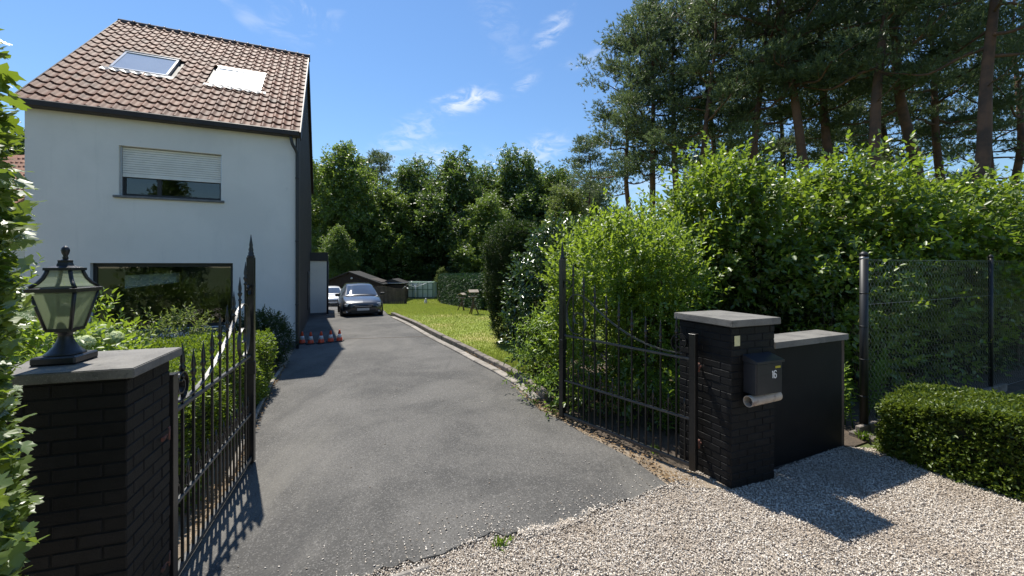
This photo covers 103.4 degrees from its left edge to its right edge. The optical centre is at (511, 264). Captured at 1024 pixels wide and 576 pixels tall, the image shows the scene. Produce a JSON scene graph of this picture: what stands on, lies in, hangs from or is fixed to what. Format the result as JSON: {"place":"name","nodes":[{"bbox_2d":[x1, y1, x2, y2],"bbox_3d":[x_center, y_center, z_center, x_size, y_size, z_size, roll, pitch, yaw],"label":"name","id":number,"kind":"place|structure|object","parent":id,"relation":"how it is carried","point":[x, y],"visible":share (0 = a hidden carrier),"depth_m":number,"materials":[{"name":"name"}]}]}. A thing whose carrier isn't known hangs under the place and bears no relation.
{"place":"outdoors","nodes":[
{"label":"outdoors","id":0,"kind":"place"},
{"bbox_2d":[3,155,24,298],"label":"neighbour house","id":1,"kind":"structure","parent":0,"point":[18,161],"depth_m":18.50,"materials":[{"name":"white paint"}]},
{"bbox_2d":[178,349,292,559],"bbox_3d":[-10.106,2.322,5.118,13.988,0.056,9.645,0,0,-11],"label":"garden bed","id":2,"kind":"object","parent":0,"point":[185,517],"visible":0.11,"depth_m":3.91,"materials":[{"name":"soil"}]},
{"bbox_2d":[5,252,56,363],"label":"garden bush","id":3,"kind":"object","parent":2,"relation":"on","point":[26,344],"visible":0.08,"depth_m":6.27,"materials":[{"name":"green plant"}]},
{"bbox_2d":[5,299,134,363],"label":"hydrangea","id":4,"kind":"object","parent":2,"relation":"on","point":[86,342],"visible":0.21,"depth_m":4.40,"materials":[{"name":"green plant"}]},
{"bbox_2d":[22,307,160,360],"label":"laurel shrub","id":5,"kind":"object","parent":2,"relation":"on","point":[122,321],"visible":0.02,"depth_m":6.43,"materials":[{"name":"green plant"}]},
{"bbox_2d":[41,305,151,352],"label":"hydrangea","id":6,"kind":"object","parent":2,"relation":"on","point":[118,337],"visible":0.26,"depth_m":5.16,"materials":[{"name":"green plant"}]},
{"bbox_2d":[78,287,152,350],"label":"laurel shrub","id":7,"kind":"object","parent":2,"relation":"on","point":[126,324],"visible":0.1,"depth_m":5.66,"materials":[{"name":"green plant"}]},
{"bbox_2d":[126,302,217,341],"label":"azalea shrub","id":8,"kind":"object","parent":2,"relation":"on","point":[180,319],"visible":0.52,"depth_m":7.49,"materials":[{"name":"green plant"}]},
{"bbox_2d":[139,328,278,515],"bbox_3d":[-4.554,1.722,5.348,1.999,1.156,4.728,0,0,-20],"label":"clipped hedge","id":9,"kind":"object","parent":2,"relation":"on","point":[265,346],"visible":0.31,"depth_m":5.20,"materials":[{"name":"green plant"}]},
{"bbox_2d":[229,304,298,368],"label":"dwarf conifer","id":10,"kind":"object","parent":2,"relation":"on","point":[262,316],"visible":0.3,"depth_m":8.73,"materials":[{"name":"green plant"}]},
{"bbox_2d":[329,271,387,287],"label":"garden shed","id":11,"kind":"structure","parent":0,"point":[340,280],"depth_m":39.98,"materials":[{"name":"black wood"}]},
{"bbox_2d":[178,305,666,575],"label":"driveway","id":12,"kind":"structure","parent":0,"point":[332,411],"depth_m":4.58,"materials":[{"name":"grey asphalt"}]},
{"bbox_2d":[329,286,340,305],"bbox_3d":[-14.665,2.608,32.910,2.160,1.644,4.291,0,0,-27],"label":"parked car","id":13,"kind":"object","parent":12,"relation":"on","point":[333,298],"visible":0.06,"depth_m":31.81,"materials":[{"name":"white paint"}]},
{"bbox_2d":[335,282,384,315],"bbox_3d":[-7.385,1.663,19.512,2.160,1.525,4.291,0,0,-25],"label":"parked car","id":14,"kind":"object","parent":12,"relation":"on","point":[355,298],"visible":0.98,"depth_m":18.13,"materials":[{"name":"grey paint"}]},
{"bbox_2d":[373,285,406,303],"bbox_3d":[-11.213,2.825,37.025,3.140,1.800,0.120,0,0,0],"label":"board fence","id":15,"kind":"object","parent":12,"relation":"on","point":[394,296],"visible":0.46,"depth_m":36.99,"materials":[{"name":"brown wood"}]},
{"bbox_2d":[178,351,695,538],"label":"leaf litter","id":16,"kind":"object","parent":12,"relation":"on","point":[621,448],"visible":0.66,"depth_m":5.00,"materials":[{"name":"brown plant"}]},
{"bbox_2d":[391,316,540,401],"bbox_3d":[-2.265,2.294,12.100,0.356,0.119,11.985,0,0,-28],"label":"flush edging","id":17,"kind":"object","parent":12,"relation":"on","point":[504,375],"visible":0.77,"depth_m":9.30,"materials":[{"name":"concrete"}]},
{"bbox_2d":[223,379,663,575],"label":"stray gravel","id":18,"kind":"structure","parent":0,"point":[419,523],"depth_m":3.52,"materials":[{"name":"beige gravel"}]},
{"bbox_2d":[0,0,1023,240],"label":"sky","id":19,"kind":"structure","parent":0,"point":[400,78],"materials":[{"name":"blue"}]},
{"bbox_2d":[24,280,1023,492],"bbox_3d":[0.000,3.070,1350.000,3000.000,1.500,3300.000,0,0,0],"label":"ground","id":20,"kind":"structure","parent":0,"point":[867,445],"depth_m":5.23,"materials":[{"name":"green plant"}]},
{"bbox_2d":[8,116,24,154],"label":"broadleaf tree","id":21,"kind":"object","parent":20,"relation":"on","point":[21,147],"visible":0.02,"depth_m":29.61,"materials":[{"name":"green plant"}]},
{"bbox_2d":[12,18,328,358],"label":"house","id":22,"kind":"structure","parent":20,"relation":"on","point":[169,167],"depth_m":10.39,"materials":[{"name":"white paint"}]},
{"bbox_2d":[125,273,175,287],"bbox_3d":[-13.142,0.550,14.764,0.020,0.410,4.940,0,0,-24],"label":"window","id":23,"kind":"structure","parent":22,"relation":"in","point":[160,278],"depth_m":14.44,"materials":[{"name":"glass"}]},
{"bbox_2d":[93,263,232,333],"bbox_3d":[-8.411,0.800,9.843,2.824,1.659,0.240,0,0,-24],"label":"window","id":24,"kind":"structure","parent":22,"relation":"in","point":[95,265],"depth_m":9.88,"materials":[{"name":"black metal"}]},
{"bbox_2d":[113,146,223,202],"bbox_3d":[-8.309,-2.167,9.895,2.135,1.224,0.271,0,0,-24],"label":"window","id":25,"kind":"structure","parent":22,"relation":"in","point":[159,165],"depth_m":9.87,"materials":[{"name":"white plastic"}]},
{"bbox_2d":[307,271,309,309],"bbox_3d":[-8.368,1.050,16.640,0.034,1.500,1.300,0,0,-24],"label":"gable window","id":26,"kind":"structure","parent":22,"relation":"in","point":[308,273],"depth_m":16.12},
{"bbox_2d":[225,367,282,481],"bbox_3d":[-4.027,2.287,6.519,0.120,0.132,4.989,0,0,-24],"label":"bed edging","id":27,"kind":"object","parent":20,"relation":"on","point":[258,407],"visible":0.3,"depth_m":6.31,"materials":[{"name":"concrete"}]},
{"bbox_2d":[317,223,364,278],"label":"broadleaf tree","id":28,"kind":"object","parent":20,"relation":"on","point":[335,248],"visible":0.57,"depth_m":45.34,"materials":[{"name":"green plant"}]},
{"bbox_2d":[311,139,396,276],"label":"broadleaf tree","id":29,"kind":"object","parent":20,"relation":"on","point":[342,198],"visible":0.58,"depth_m":51.41,"materials":[{"name":"green plant"}]},
{"bbox_2d":[364,147,413,201],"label":"tree","id":30,"kind":"object","parent":20,"relation":"on","point":[376,156],"visible":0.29,"depth_m":61.99,"materials":[{"name":"green plant"}]},
{"bbox_2d":[348,186,432,283],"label":"broadleaf tree","id":31,"kind":"object","parent":20,"relation":"on","point":[404,238],"visible":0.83,"depth_m":51.66,"materials":[{"name":"green plant"}]},
{"bbox_2d":[373,269,408,283],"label":"undergrowth bush","id":32,"kind":"object","parent":20,"relation":"on","point":[388,277],"visible":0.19,"depth_m":50.53,"materials":[{"name":"green plant"}]},
{"bbox_2d":[372,152,453,280],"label":"broadleaf tree","id":33,"kind":"object","parent":20,"relation":"on","point":[407,177],"visible":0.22,"depth_m":57.93,"materials":[{"name":"green plant"}]},
{"bbox_2d":[407,268,447,283],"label":"undergrowth bush","id":34,"kind":"object","parent":20,"relation":"on","point":[428,277],"visible":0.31,"depth_m":51.64,"materials":[{"name":"green plant"}]},
{"bbox_2d":[405,144,513,279],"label":"broadleaf tree","id":35,"kind":"object","parent":20,"relation":"on","point":[450,192],"visible":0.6,"depth_m":54.19,"materials":[{"name":"green plant"}]},
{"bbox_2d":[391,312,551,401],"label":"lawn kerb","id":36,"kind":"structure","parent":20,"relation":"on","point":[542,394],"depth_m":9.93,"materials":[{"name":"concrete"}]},
{"bbox_2d":[448,191,511,272],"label":"broadleaf tree","id":37,"kind":"object","parent":20,"relation":"on","point":[467,252],"visible":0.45,"depth_m":48.77,"materials":[{"name":"green plant"}]},
{"bbox_2d":[453,160,511,268],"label":"broadleaf tree","id":38,"kind":"object","parent":20,"relation":"on","point":[486,178],"visible":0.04,"depth_m":64.42,"materials":[{"name":"green plant"}]},
{"bbox_2d":[467,142,553,227],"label":"broadleaf tree","id":39,"kind":"object","parent":20,"relation":"on","point":[510,183],"visible":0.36,"depth_m":60.00,"materials":[{"name":"green plant"}]},
{"bbox_2d":[514,161,600,227],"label":"broadleaf tree","id":40,"kind":"object","parent":20,"relation":"on","point":[553,178],"visible":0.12,"depth_m":58.03,"materials":[{"name":"green plant"}]},
{"bbox_2d":[576,180,622,266],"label":"broadleaf tree","id":41,"kind":"object","parent":20,"relation":"on","point":[585,195],"visible":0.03,"depth_m":56.17,"materials":[{"name":"green plant"}]},
{"bbox_2d":[512,384,741,489],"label":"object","id":42,"kind":"structure","parent":20,"relation":"on","point":[706,480],"depth_m":4.57,"materials":[{"name":"soil"}]},
{"bbox_2d":[624,1,799,264],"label":"pine tree","id":43,"kind":"object","parent":20,"relation":"on","point":[762,147],"visible":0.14,"depth_m":22.59,"materials":[{"name":"green plant"}]},
{"bbox_2d":[634,0,806,220],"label":"pine tree","id":44,"kind":"object","parent":20,"relation":"on","point":[682,102],"visible":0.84,"depth_m":19.30,"materials":[{"name":"green plant"}]},
{"bbox_2d":[667,66,796,239],"bbox_3d":[16.473,-5.540,30.778,8.771,18.001,8.231,0,0,0],"label":"pine tree","id":45,"kind":"object","parent":20,"relation":"on","point":[767,133],"visible":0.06,"depth_m":29.29,"materials":[{"name":"green plant"}]},
{"bbox_2d":[674,0,844,209],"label":"pine tree","id":46,"kind":"object","parent":20,"relation":"on","point":[758,108],"visible":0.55,"depth_m":18.63,"materials":[{"name":"green plant"}]},
{"bbox_2d":[532,347,1023,470],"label":"planting bed","id":47,"kind":"object","parent":20,"relation":"on","point":[852,441],"visible":0.1,"depth_m":6.07,"materials":[{"name":"soil"}]},
{"bbox_2d":[502,299,581,393],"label":"feathery plant","id":48,"kind":"object","parent":47,"relation":"on","point":[522,354],"visible":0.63,"depth_m":7.19,"materials":[{"name":"green plant"}]},
{"bbox_2d":[497,199,597,376],"bbox_3d":[0.738,0.424,8.556,2.380,3.800,2.088,0,0,-26],"label":"glossy shrub","id":49,"kind":"object","parent":47,"relation":"on","point":[514,312],"visible":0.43,"depth_m":8.32,"materials":[{"name":"green plant"}]},
{"bbox_2d":[518,339,591,418],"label":"feathery plant","id":50,"kind":"object","parent":47,"relation":"on","point":[551,379],"visible":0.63,"depth_m":6.53,"materials":[{"name":"green plant"}]},
{"bbox_2d":[555,349,679,431],"bbox_3d":[1.826,1.768,5.929,2.570,1.118,1.387,0,0,31],"label":"understory plant","id":51,"kind":"object","parent":47,"relation":"on","point":[636,381],"visible":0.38,"depth_m":5.96,"materials":[{"name":"green plant"}]},
{"bbox_2d":[530,187,734,405],"bbox_3d":[2.001,0.515,6.867,3.420,3.623,2.750,0,0,0],"label":"bright green bush","id":52,"kind":"object","parent":47,"relation":"on","point":[619,285],"visible":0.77,"depth_m":6.41,"materials":[{"name":"green plant"}]},
{"bbox_2d":[576,160,743,384],"bbox_3d":[2.939,0.157,8.366,3.530,4.350,3.270,0,0,0],"label":"leafy shrub","id":53,"kind":"object","parent":47,"relation":"on","point":[669,216],"visible":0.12,"depth_m":7.83,"materials":[{"name":"green plant"}]},
{"bbox_2d":[651,365,679,435],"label":"lily plant","id":54,"kind":"object","parent":47,"relation":"on","point":[663,407],"visible":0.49,"depth_m":5.46,"materials":[{"name":"green plant"}]},
{"bbox_2d":[639,130,863,326],"bbox_3d":[4.554,-0.206,8.059,3.827,5.071,3.240,0,0,0],"label":"leafy shrub","id":55,"kind":"object","parent":47,"relation":"on","point":[737,191],"visible":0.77,"depth_m":7.33,"materials":[{"name":"green plant"}]},
{"bbox_2d":[647,222,874,393],"bbox_3d":[4.292,0.719,7.728,4.452,3.221,2.820,0,0,0],"label":"leafy shrub","id":56,"kind":"object","parent":47,"relation":"on","point":[786,319],"visible":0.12,"depth_m":7.29,"materials":[{"name":"green plant"}]},
{"bbox_2d":[725,129,977,366],"bbox_3d":[6.600,-0.153,8.034,4.565,4.963,3.188,0,0,0],"label":"leafy shrub","id":57,"kind":"object","parent":47,"relation":"on","point":[906,228],"visible":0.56,"depth_m":7.37,"materials":[{"name":"green plant"}]},
{"bbox_2d":[844,362,858,428],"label":"lily plant","id":58,"kind":"object","parent":47,"relation":"on","point":[846,388],"visible":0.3,"depth_m":5.69,"materials":[{"name":"green plant"}]},
{"bbox_2d":[764,234,954,406],"bbox_3d":[5.874,0.907,6.860,2.973,2.836,1.875,0,0,-13],"label":"fence growth","id":59,"kind":"object","parent":47,"relation":"on","point":[850,314],"visible":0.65,"depth_m":6.64,"materials":[{"name":"green plant"}]},
{"bbox_2d":[756,239,968,385],"bbox_3d":[6.422,0.793,8.187,4.576,3.073,2.684,0,0,0],"label":"brushwood","id":60,"kind":"object","parent":47,"relation":"on","point":[913,371],"visible":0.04,"depth_m":7.68,"materials":[{"name":"green plant"}]},
{"bbox_2d":[854,430,872,441],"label":"weed tuft","id":61,"kind":"object","parent":47,"relation":"on","point":[864,437],"visible":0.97,"depth_m":5.29,"materials":[{"name":"green plant"}]},
{"bbox_2d":[844,337,890,416],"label":"lily plant","id":62,"kind":"object","parent":47,"relation":"on","point":[874,376],"visible":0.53,"depth_m":6.13,"materials":[{"name":"green plant"}]},
{"bbox_2d":[832,244,1012,388],"bbox_3d":[7.494,0.932,7.661,2.524,2.783,1.964,0,0,16],"label":"fence growth","id":63,"kind":"object","parent":47,"relation":"on","point":[939,311],"visible":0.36,"depth_m":7.28,"materials":[{"name":"green plant"}]},
{"bbox_2d":[821,240,1023,376],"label":"brushwood","id":64,"kind":"object","parent":47,"relation":"on","point":[998,363],"visible":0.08,"depth_m":8.26,"materials":[{"name":"green plant"}]},
{"bbox_2d":[830,154,1023,377],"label":"leafy shrub","id":65,"kind":"object","parent":47,"relation":"on","point":[1009,240],"visible":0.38,"depth_m":7.77,"materials":[{"name":"green plant"}]},
{"bbox_2d":[849,251,1023,444],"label":"chain link fence","id":66,"kind":"object","parent":47,"relation":"on","point":[865,424],"visible":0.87,"depth_m":5.79,"materials":[{"name":"dark painted metal"},{"name":"galvanised wire"}]},
{"bbox_2d":[871,381,1023,501],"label":"clipped hedge","id":67,"kind":"object","parent":47,"relation":"on","point":[974,435],"visible":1,"depth_m":4.38,"materials":[{"name":"green plant"}]},
{"bbox_2d":[914,250,1023,381],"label":"fence growth","id":68,"kind":"object","parent":47,"relation":"on","point":[947,337],"visible":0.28,"depth_m":8.01,"materials":[{"name":"green plant"}]},
{"bbox_2d":[955,300,1023,370],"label":"brushwood","id":69,"kind":"object","parent":47,"relation":"on","point":[1015,346],"depth_m":9.19,"materials":[{"name":"green plant"}]},
{"bbox_2d":[958,173,1023,366],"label":"leafy shrub","id":70,"kind":"object","parent":47,"relation":"on","point":[1019,350],"visible":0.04,"depth_m":9.06,"materials":[{"name":"green plant"}]},
{"bbox_2d":[721,33,846,192],"bbox_3d":[18.088,-6.298,26.338,7.895,18.723,7.464,0,0,-34],"label":"pine tree","id":71,"kind":"object","parent":20,"relation":"on","point":[781,139],"visible":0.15,"depth_m":25.88,"materials":[{"name":"green plant"}]},
{"bbox_2d":[672,0,907,221],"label":"pine tree","id":72,"kind":"object","parent":20,"relation":"on","point":[801,144],"visible":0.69,"depth_m":17.25,"materials":[{"name":"green plant"}]},
{"bbox_2d":[725,0,911,205],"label":"pine tree","id":73,"kind":"object","parent":20,"relation":"on","point":[825,136],"visible":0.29,"depth_m":18.70,"materials":[{"name":"green plant"}]},
{"bbox_2d":[749,31,889,192],"bbox_3d":[20.651,-6.450,26.858,9.201,19.031,7.972,0,0,26],"label":"pine tree","id":74,"kind":"object","parent":20,"relation":"on","point":[844,147],"visible":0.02,"depth_m":26.64,"materials":[{"name":"green plant"}]},
{"bbox_2d":[760,0,999,192],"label":"pine tree","id":75,"kind":"object","parent":20,"relation":"on","point":[919,29],"visible":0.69,"depth_m":15.51,"materials":[{"name":"green plant"}]},
{"bbox_2d":[818,46,957,186],"bbox_3d":[27.473,-6.494,30.383,9.405,19.757,8.263,0,0,-13],"label":"pine tree","id":76,"kind":"object","parent":20,"relation":"on","point":[919,125],"visible":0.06,"depth_m":29.29,"materials":[{"name":"green plant"}]},
{"bbox_2d":[815,0,976,193],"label":"pine tree","id":77,"kind":"object","parent":20,"relation":"on","point":[883,129],"visible":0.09,"depth_m":22.85,"materials":[{"name":"green plant"}]},
{"bbox_2d":[773,0,1023,186],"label":"pine tree","id":78,"kind":"object","parent":20,"relation":"on","point":[903,115],"visible":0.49,"depth_m":16.62,"materials":[{"name":"green plant"}]},
{"bbox_2d":[836,0,1023,183],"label":"pine tree","id":79,"kind":"object","parent":20,"relation":"on","point":[935,133],"visible":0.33,"depth_m":19.66,"materials":[{"name":"green plant"}]},
{"bbox_2d":[844,0,1023,191],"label":"pine tree","id":80,"kind":"object","parent":20,"relation":"on","point":[984,143],"visible":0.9,"depth_m":13.25,"materials":[{"name":"green plant"}]},
{"bbox_2d":[910,32,1023,194],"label":"pine tree","id":81,"kind":"object","parent":20,"relation":"on","point":[952,105],"visible":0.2,"depth_m":27.29,"materials":[{"name":"green plant"}]},
{"bbox_2d":[922,0,1023,221],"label":"pine tree","id":82,"kind":"object","parent":20,"relation":"on","point":[1017,86],"visible":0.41,"depth_m":19.02,"materials":[{"name":"green plant"}]},
{"bbox_2d":[383,295,665,373],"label":"lawn","id":83,"kind":"structure","parent":0,"point":[458,328],"depth_m":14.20,"materials":[{"name":"green plant"}]},
{"bbox_2d":[386,278,408,297],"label":"tool shed","id":84,"kind":"structure","parent":83,"relation":"on","point":[397,283],"depth_m":41.50,"materials":[{"name":"metal"}]},
{"bbox_2d":[408,281,436,298],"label":"greenhouse","id":85,"kind":"object","parent":83,"relation":"on","point":[427,290],"visible":0.89,"depth_m":43.79,"materials":[{"name":"glass"}]},
{"bbox_2d":[437,272,509,309],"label":"thuja hedge","id":86,"kind":"object","parent":83,"relation":"on","point":[451,286],"visible":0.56,"depth_m":28.67,"materials":[{"name":"green plant"}]},
{"bbox_2d":[468,289,478,313],"bbox_3d":[-1.740,1.723,18.395,0.501,1.147,0.492,0,0,-17],"label":"bird table","id":87,"kind":"object","parent":83,"relation":"on","point":[473,303],"visible":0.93,"depth_m":18.35,"materials":[{"name":"wood"}]},
{"bbox_2d":[478,215,548,343],"bbox_3d":[0.133,0.449,11.670,2.256,3.764,1.910,0,0,0],"label":"clipped yew","id":88,"kind":"object","parent":83,"relation":"on","point":[513,234],"visible":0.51,"depth_m":11.26,"materials":[{"name":"green plant"}]},
{"bbox_2d":[526,222,600,346],"bbox_3d":[1.303,0.516,11.585,1.835,3.641,3.023,0,0,-23],"label":"clipped yew","id":89,"kind":"object","parent":83,"relation":"on","point":[575,268],"depth_m":11.24,"materials":[{"name":"green plant"}]},
{"bbox_2d":[541,179,593,286],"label":"broadleaf tree","id":90,"kind":"object","parent":83,"relation":"on","point":[572,203],"visible":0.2,"depth_m":33.27,"materials":[{"name":"green plant"}]},
{"bbox_2d":[550,133,626,231],"bbox_3d":[7.018,-4.015,36.202,7.988,15.653,6.625,0,0,39],"label":"pine tree","id":91,"kind":"object","parent":83,"relation":"on","point":[586,146],"visible":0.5,"depth_m":35.76,"materials":[{"name":"green plant"}]},
{"bbox_2d":[567,22,694,263],"bbox_3d":[7.162,-5.698,25.920,7.357,17.524,8.456,0,0,0],"label":"pine tree","id":92,"kind":"object","parent":83,"relation":"on","point":[616,124],"visible":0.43,"depth_m":25.07,"materials":[{"name":"green plant"}]},
{"bbox_2d":[594,0,722,216],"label":"pine tree","id":93,"kind":"object","parent":83,"relation":"on","point":[629,101],"visible":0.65,"depth_m":22.04,"materials":[{"name":"green plant"}]},
{"bbox_2d":[594,0,759,191],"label":"pine tree","id":94,"kind":"object","parent":83,"relation":"on","point":[655,92],"visible":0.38,"depth_m":22.27,"materials":[{"name":"green plant"}]},
{"bbox_2d":[346,446,1023,575],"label":"gravel forecourt","id":95,"kind":"structure","parent":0,"point":[630,570],"depth_m":3.41,"materials":[{"name":"beige gravel"}]},
{"bbox_2d":[0,28,48,575],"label":"maple shrub","id":96,"kind":"object","parent":95,"relation":"on","point":[17,506],"visible":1,"depth_m":1.57,"materials":[{"name":"green plant"}]},
{"bbox_2d":[5,347,181,575],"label":"gate pillar","id":97,"kind":"structure","parent":95,"relation":"on","point":[99,465],"depth_m":2.20,"materials":[{"name":"black brick"}]},
{"bbox_2d":[23,246,102,366],"bbox_3d":[-2.585,0.230,2.340,0.228,0.674,0.228,0,0,-18],"label":"lantern","id":98,"kind":"object","parent":97,"relation":"on","point":[65,290],"visible":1,"depth_m":2.28,"materials":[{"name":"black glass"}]},
{"bbox_2d":[161,236,255,575],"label":"gate leaf","id":99,"kind":"object","parent":97,"relation":"attached to","point":[179,382],"visible":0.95,"depth_m":3.53,"materials":[{"name":"black metal"}]},
{"bbox_2d":[390,564,429,575],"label":"apron edging","id":100,"kind":"object","parent":95,"relation":"on","point":[408,572],"visible":0.52,"depth_m":3.02,"materials":[{"name":"concrete"}]},
{"bbox_2d":[491,534,509,551],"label":"weed tuft","id":101,"kind":"object","parent":95,"relation":"on","point":[499,541],"visible":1,"depth_m":3.30,"materials":[{"name":"green plant"}]},
{"bbox_2d":[674,310,780,488],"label":"gate pillar","id":102,"kind":"structure","parent":95,"relation":"on","point":[736,438],"depth_m":4.26,"materials":[{"name":"black brick"}]},
{"bbox_2d":[559,241,701,471],"bbox_3d":[1.396,0.960,5.211,0.158,2.600,2.079,0,0,-39],"label":"gate leaf","id":103,"kind":"object","parent":102,"relation":"attached to","point":[695,443],"visible":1,"depth_m":5.08,"materials":[{"name":"black metal"}]},
{"bbox_2d":[743,392,782,406],"bbox_3d":[2.573,1.375,4.165,0.420,0.132,0.139,0,0,-20],"label":"newspaper tube","id":104,"kind":"object","parent":102,"relation":"attached to","point":[750,400],"visible":0.79,"depth_m":4.11,"materials":[{"name":"plastic"}]},
{"bbox_2d":[742,352,784,395],"bbox_3d":[2.583,1.121,4.151,0.386,0.387,0.168,0,0,-20],"label":"mailbox","id":105,"kind":"object","parent":102,"relation":"attached to","point":[762,373],"visible":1,"depth_m":4.10,"materials":[{"name":"black metal"}]},
{"bbox_2d":[757,362,781,394],"bbox_3d":[2.606,1.157,4.090,0.346,0.297,0.005,0,0,-20],"label":"door","id":106,"kind":"structure","parent":105,"relation":"in","point":[766,384],"depth_m":4.08,"materials":[{"name":"black metal"}]},
{"bbox_2d":[774,330,848,466],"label":"garden wall","id":107,"kind":"structure","parent":95,"relation":"on","point":[809,414],"depth_m":4.84,"materials":[{"name":"black paint"}]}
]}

